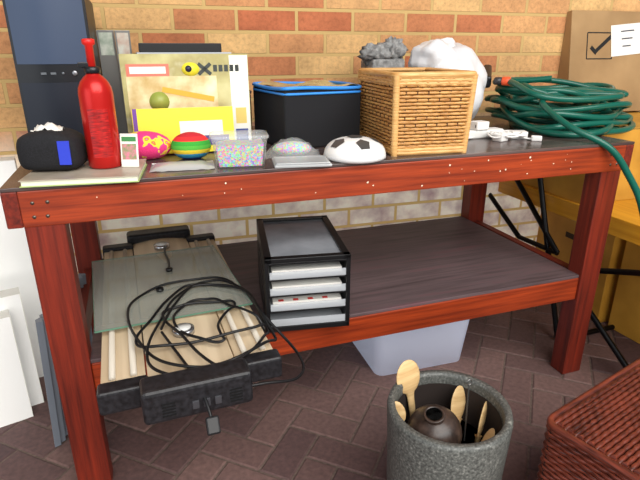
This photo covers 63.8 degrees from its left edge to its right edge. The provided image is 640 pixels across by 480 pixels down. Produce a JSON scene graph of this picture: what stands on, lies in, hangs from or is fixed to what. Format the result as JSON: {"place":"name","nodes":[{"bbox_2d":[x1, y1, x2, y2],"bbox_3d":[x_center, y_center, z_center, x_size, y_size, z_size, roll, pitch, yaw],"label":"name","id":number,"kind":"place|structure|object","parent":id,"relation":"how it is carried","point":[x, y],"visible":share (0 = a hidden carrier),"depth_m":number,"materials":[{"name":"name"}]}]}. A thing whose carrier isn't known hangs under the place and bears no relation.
{"place":"outdoors","nodes":[
{"label":"outdoors","id":0,"kind":"place"},
{"bbox_2d":[249,90,252,138],"bbox_3d":[-0.318,-0.480,1.923,0.070,0.172,0.305,-7,22,-18],"label":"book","id":1,"kind":"object","parent":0,"point":[250,91],"visible":0.18,"depth_m":1.80,"materials":[{"name":"white paper"}]},
{"bbox_2d":[0,302,639,479],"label":"pavement","id":2,"kind":"structure","parent":0,"point":[323,416],"depth_m":1.83,"materials":[{"name":"brick pavers"},{"name":"brown brick"}]},
{"bbox_2d":[0,310,32,427],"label":"white board","id":3,"kind":"object","parent":2,"relation":"on","point":[15,404],"visible":1,"depth_m":1.78,"materials":[{"name":"white"}]},
{"bbox_2d":[0,156,43,376],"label":"white panel","id":4,"kind":"object","parent":2,"relation":"on","point":[16,268],"visible":0.39,"depth_m":1.88,"materials":[{"name":"white"}]},
{"bbox_2d":[0,287,43,405],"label":"white board","id":5,"kind":"object","parent":2,"relation":"on","point":[10,301],"visible":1,"depth_m":1.81,"materials":[{"name":"white"}]},
{"bbox_2d":[35,273,92,446],"bbox_3d":[-0.879,0.407,1.809,0.032,0.470,0.372,1,20,-5],"label":"metal panel","id":6,"kind":"object","parent":2,"relation":"on","point":[59,427],"visible":0.16,"depth_m":1.66,"materials":[{"name":"grey metal"}]},
{"bbox_2d":[0,116,634,479],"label":"workbench","id":7,"kind":"object","parent":2,"relation":"on","point":[468,263],"visible":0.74,"depth_m":1.70,"materials":[{"name":"laminate"}]},
{"bbox_2d":[2,0,102,136],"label":"computer tower","id":8,"kind":"structure","parent":7,"relation":"on","point":[47,45],"depth_m":1.45,"materials":[{"name":"black"}]},
{"bbox_2d":[5,0,86,63],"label":"screen","id":9,"kind":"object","parent":8,"relation":"in","point":[42,31],"depth_m":1.43,"materials":[{"name":"blue glass"}]},
{"bbox_2d":[21,82,84,136],"bbox_3d":[-0.754,-0.357,1.513,0.191,0.203,0.022,-7,22,-18],"label":"panel","id":10,"kind":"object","parent":8,"relation":"in","point":[57,104],"depth_m":1.49,"materials":[{"name":"blue"}]},
{"bbox_2d":[18,159,146,187],"bbox_3d":[-0.597,-0.175,1.327,0.268,0.016,0.210,-4,21,-12],"label":"book","id":11,"kind":"object","parent":7,"relation":"on","point":[85,173],"visible":0.76,"depth_m":1.25,"materials":[{"name":"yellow paper"}]},
{"bbox_2d":[16,122,87,170],"bbox_3d":[-0.680,-0.241,1.309,0.152,0.119,0.127,-3,21,-7],"label":"tissue box","id":12,"kind":"object","parent":11,"relation":"on","point":[47,146],"visible":1,"depth_m":1.26,"materials":[{"name":"black fabric"}]},
{"bbox_2d":[77,38,121,168],"bbox_3d":[-0.561,-0.340,1.296,0.082,0.312,0.082,-7,22,-18],"label":"fire extinguisher","id":13,"kind":"object","parent":11,"relation":"on","point":[98,113],"visible":1,"depth_m":1.28,"materials":[{"name":"red metal"}]},
{"bbox_2d":[120,134,138,166],"bbox_3d":[-0.494,-0.233,1.335,0.045,0.086,0.004,0,10,1],"label":"seed packet","id":14,"kind":"object","parent":11,"relation":"on","point":[129,150],"visible":1,"depth_m":1.33,"materials":[{"name":"white paper"}]},
{"bbox_2d":[96,30,126,134],"bbox_3d":[-0.751,-0.562,1.865,0.058,0.370,0.008,-6,29,-15],"label":"binder","id":15,"kind":"object","parent":7,"relation":"on","point":[108,56],"visible":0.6,"depth_m":1.84,"materials":[{"name":"metal"}]},
{"bbox_2d":[114,30,131,133],"bbox_3d":[-0.696,-0.563,1.868,0.050,0.370,0.007,-7,31,-19],"label":"binder","id":16,"kind":"object","parent":7,"relation":"on","point":[123,41],"visible":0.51,"depth_m":1.80,"materials":[{"name":"silver metal"}]},
{"bbox_2d":[119,131,170,159],"bbox_3d":[-0.514,-0.278,1.506,0.156,0.080,0.084,-4,21,-11],"label":"egg","id":17,"kind":"object","parent":7,"relation":"on","point":[153,145],"visible":0.72,"depth_m":1.48,"materials":[{"name":"pink plastic"}]},
{"bbox_2d":[149,160,214,172],"bbox_3d":[-0.378,-0.207,1.414,0.170,0.014,0.100,-5,21,-12],"label":"zip bag","id":18,"kind":"object","parent":7,"relation":"on","point":[179,165],"visible":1,"depth_m":1.39,"materials":[{"name":"grey plastic"}]},
{"bbox_2d":[131,106,234,153],"bbox_3d":[-0.421,-0.341,1.604,0.300,0.135,0.052,-6,11,-16],"label":"toy box","id":19,"kind":"object","parent":7,"relation":"on","point":[213,125],"visible":0.54,"depth_m":1.58,"materials":[{"name":"yellow cardboard"}]},
{"bbox_2d":[179,120,222,135],"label":"paper label","id":20,"kind":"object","parent":19,"relation":"in","point":[204,127],"depth_m":1.59,"materials":[{"name":"white paper"}]},
{"bbox_2d":[118,54,251,139],"bbox_3d":[-0.423,-0.444,1.656,0.385,0.290,0.073,-6,18,-16],"label":"toy box","id":21,"kind":"object","parent":7,"relation":"on","point":[153,81],"visible":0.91,"depth_m":1.60,"materials":[{"name":"yellow cardboard"}]},
{"bbox_2d":[97,225,281,424],"bbox_3d":[-0.487,0.179,1.707,0.445,0.090,1.178,-8,22,-19],"label":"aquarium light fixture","id":22,"kind":"object","parent":7,"relation":"on","point":[128,383],"visible":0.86,"depth_m":1.32,"materials":[{"name":"light wood"},{"name":"black plastic"},{"name":"glass"}]},
{"bbox_2d":[92,245,252,332],"bbox_3d":[-0.527,0.139,1.747,0.452,0.011,0.562,-8,21,-22],"label":"glass sheet","id":23,"kind":"object","parent":22,"relation":"on","point":[120,284],"visible":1,"depth_m":1.70,"materials":[{"name":"grey"}]},
{"bbox_2d":[126,247,304,435],"bbox_3d":[-0.424,0.225,1.604,0.393,0.102,1.035,-14,24,-32],"label":"power cable","id":24,"kind":"object","parent":22,"relation":"on","point":[212,425],"visible":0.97,"depth_m":1.43,"materials":[{"name":"black plastic"}]},
{"bbox_2d":[171,132,210,158],"bbox_3d":[-0.380,-0.280,1.516,0.116,0.076,0.080,-5,21,-13],"label":"ball","id":25,"kind":"object","parent":7,"relation":"on","point":[190,145],"visible":1,"depth_m":1.49,"materials":[{"name":"multicoloured plastic"}]},
{"bbox_2d":[216,138,263,166],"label":"beads","id":26,"kind":"object","parent":7,"relation":"on","point":[233,153],"visible":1,"depth_m":1.40,"materials":[{"name":"multicoloured plastic"}]},
{"bbox_2d":[272,141,311,155],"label":"beads","id":27,"kind":"object","parent":7,"relation":"on","point":[292,148],"visible":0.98,"depth_m":1.54},
{"bbox_2d":[272,155,331,167],"bbox_3d":[-0.053,-0.224,1.462,0.160,0.012,0.110,-3,21,-9],"label":"plastic tray","id":28,"kind":"object","parent":7,"relation":"on","point":[301,161],"visible":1,"depth_m":1.43,"materials":[{"name":"white plastic"}]},
{"bbox_2d":[256,215,350,332],"bbox_3d":[-0.068,0.096,1.711,0.256,0.240,0.385,-4,21,-9],"label":"drawer unit","id":29,"kind":"object","parent":7,"relation":"on","point":[304,265],"visible":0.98,"depth_m":1.58,"materials":[{"name":"black plastic"},{"name":"white plastic"},{"name":"glass"}]},
{"bbox_2d":[252,80,361,147],"bbox_3d":[-0.050,-0.444,1.788,0.295,0.198,0.295,-10,23,-26],"label":"storage cube","id":30,"kind":"object","parent":7,"relation":"on","point":[317,113],"visible":0.98,"depth_m":1.68,"materials":[{"name":"fabric"}]},
{"bbox_2d":[324,135,385,163],"bbox_3d":[0.103,-0.277,1.529,0.186,0.065,0.186,-7,22,-18],"label":"soccer ball","id":31,"kind":"object","parent":7,"relation":"on","point":[355,149],"visible":0.98,"depth_m":1.47,"materials":[{"name":"white plastic"}]},
{"bbox_2d":[358,67,477,156],"bbox_3d":[0.300,-0.431,1.687,0.276,0.245,0.351,-5,21,-13],"label":"wicker basket","id":32,"kind":"object","parent":7,"relation":"on","point":[409,111],"visible":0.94,"depth_m":1.55,"materials":[{"name":"wicker"}]},
{"bbox_2d":[357,36,407,67],"bbox_3d":[0.240,-0.623,2.049,0.202,0.352,0.134,-7,22,-18],"label":"steel wool","id":33,"kind":"object","parent":32,"relation":"in","point":[390,52],"visible":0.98,"depth_m":1.97,"materials":[{"name":"grey metal"}]},
{"bbox_2d":[408,37,486,119],"bbox_3d":[0.511,-0.625,2.062,0.337,0.348,0.310,-7,22,-18],"label":"shopping bag","id":34,"kind":"object","parent":7,"relation":"on","point":[448,53],"visible":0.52,"depth_m":1.96,"materials":[{"name":"white plastic"}]},
{"bbox_2d":[468,120,541,141],"bbox_3d":[0.593,-0.389,1.837,0.360,0.060,0.172,-5,21,-13],"label":"phone charger","id":35,"kind":"object","parent":7,"relation":"on","point":[480,129],"visible":0.95,"depth_m":1.84,"materials":[{"name":"white plastic"}]},
{"bbox_2d":[0,0,639,270],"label":"brick wall","id":36,"kind":"structure","parent":2,"relation":"on","point":[294,40],"depth_m":2.22,"materials":[{"name":"brick"}]},
{"bbox_2d":[353,319,469,375],"bbox_3d":[0.370,0.345,2.239,0.466,0.286,0.393,-6,21,-16],"label":"storage tub","id":37,"kind":"object","parent":2,"relation":"on","point":[426,347],"visible":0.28,"depth_m":2.09,"materials":[{"name":"white plastic"}]},
{"bbox_2d":[387,370,513,479],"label":"ceramic pot","id":38,"kind":"object","parent":2,"relation":"on","point":[412,454],"visible":0.91,"depth_m":1.26,"materials":[{"name":"ceramic"}]},
{"bbox_2d":[395,401,405,420],"bbox_3d":[0.207,0.478,1.334,0.044,0.133,0.013,-13,10,5],"label":"wooden spoon","id":39,"kind":"object","parent":38,"relation":"in","point":[400,408],"visible":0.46,"depth_m":1.32,"materials":[{"name":"brown wood"}]},
{"bbox_2d":[396,360,419,415],"bbox_3d":[0.247,0.418,1.409,0.080,0.193,0.013,-14,12,-26],"label":"wooden spoon","id":40,"kind":"object","parent":38,"relation":"on","point":[408,375],"visible":0.94,"depth_m":1.40,"materials":[{"name":"brown wood"}]},
{"bbox_2d":[408,404,461,443],"bbox_3d":[0.293,0.488,1.320,0.140,0.126,0.140,-17,32,-14],"label":"clay vase","id":41,"kind":"object","parent":38,"relation":"on","point":[438,422],"visible":0.66,"depth_m":1.28,"materials":[{"name":"black ceramic"}]},
{"bbox_2d":[451,385,464,423],"bbox_3d":[0.377,0.459,1.408,0.072,0.123,0.018,9,-4,-43],"label":"wooden spoon","id":42,"kind":"object","parent":38,"relation":"on","point":[458,403],"visible":0.62,"depth_m":1.40,"materials":[{"name":"brown wood"}]},
{"bbox_2d":[464,379,472,440],"bbox_3d":[0.384,0.446,1.351,0.014,0.177,0.030,8,22,20],"label":"metal skewer","id":43,"kind":"object","parent":38,"relation":"in","point":[467,406],"visible":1,"depth_m":1.35,"materials":[{"name":"black metal"}]},
{"bbox_2d":[474,401,486,442],"bbox_3d":[0.428,0.483,1.365,0.018,0.112,0.068,12,-7,29],"label":"wooden spoon","id":44,"kind":"object","parent":38,"relation":"on","point":[478,435],"visible":0.93,"depth_m":1.35,"materials":[{"name":"brown wood"}]},
{"bbox_2d":[481,428,494,440],"bbox_3d":[0.418,0.520,1.305,0.015,0.094,0.048,32,-9,-5],"label":"wooden spoon","id":45,"kind":"object","parent":38,"relation":"on","point":[490,433],"visible":0.32,"depth_m":1.31,"materials":[{"name":"brown wood"}]},
{"bbox_2d":[484,64,639,215],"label":"garden hose","id":46,"kind":"object","parent":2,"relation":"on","point":[572,114],"visible":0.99,"depth_m":1.94,"materials":[{"name":"teal rubber"}]},
{"bbox_2d":[488,178,639,367],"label":"folding table","id":47,"kind":"object","parent":2,"relation":"on","point":[625,221],"visible":0.41,"depth_m":2.29,"materials":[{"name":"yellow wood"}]},
{"bbox_2d":[520,111,639,203],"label":"storage carton","id":48,"kind":"object","parent":47,"relation":"on","point":[569,187],"visible":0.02,"depth_m":2.23,"materials":[{"name":"brown cardboard"}]},
{"bbox_2d":[555,10,639,111],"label":"cardboard box","id":49,"kind":"object","parent":48,"relation":"on","point":[601,46],"visible":0.77,"depth_m":2.51,"materials":[{"name":"brown cardboard"}]},
{"bbox_2d":[535,210,625,321],"bbox_3d":[1.472,0.065,2.684,0.422,0.502,0.501,-6,21,-15],"label":"storage carton","id":50,"kind":"object","parent":2,"relation":"on","point":[561,230],"visible":0.09,"depth_m":2.48,"materials":[{"name":"yellow"}]},
{"bbox_2d":[536,358,639,479],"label":"wicker hamper","id":51,"kind":"object","parent":2,"relation":"on","point":[592,433],"visible":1,"depth_m":1.17,"materials":[{"name":"wicker"}]},
{"bbox_2d":[608,241,639,343],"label":"storage carton","id":52,"kind":"object","parent":2,"relation":"on","point":[624,319],"visible":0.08,"depth_m":2.33,"materials":[{"name":"yellow"}]},
{"bbox_3d":[-0.478,-0.597,1.797,0.310,0.051,0.260,-7,21,-17],"label":"board game box","id":53,"kind":"object","parent":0,"visible":0},
{"bbox_2d":[136,52,230,53],"bbox_3d":[-0.478,-0.635,1.783,0.300,0.031,0.250,-7,21,-18],"label":"board game box","id":54,"kind":"object","parent":53,"relation":"on","point":[183,52],"visible":0.23,"depth_m":1.67,"materials":[{"name":"grey"}]},
{"bbox_2d":[138,43,221,51],"bbox_3d":[-0.487,-0.661,1.770,0.260,0.029,0.240,-7,21,-17],"label":"board game box","id":55,"kind":"object","parent":54,"relation":"on","point":[179,47],"visible":0.91,"depth_m":1.66,"materials":[{"name":"black cardboard"}]}
]}

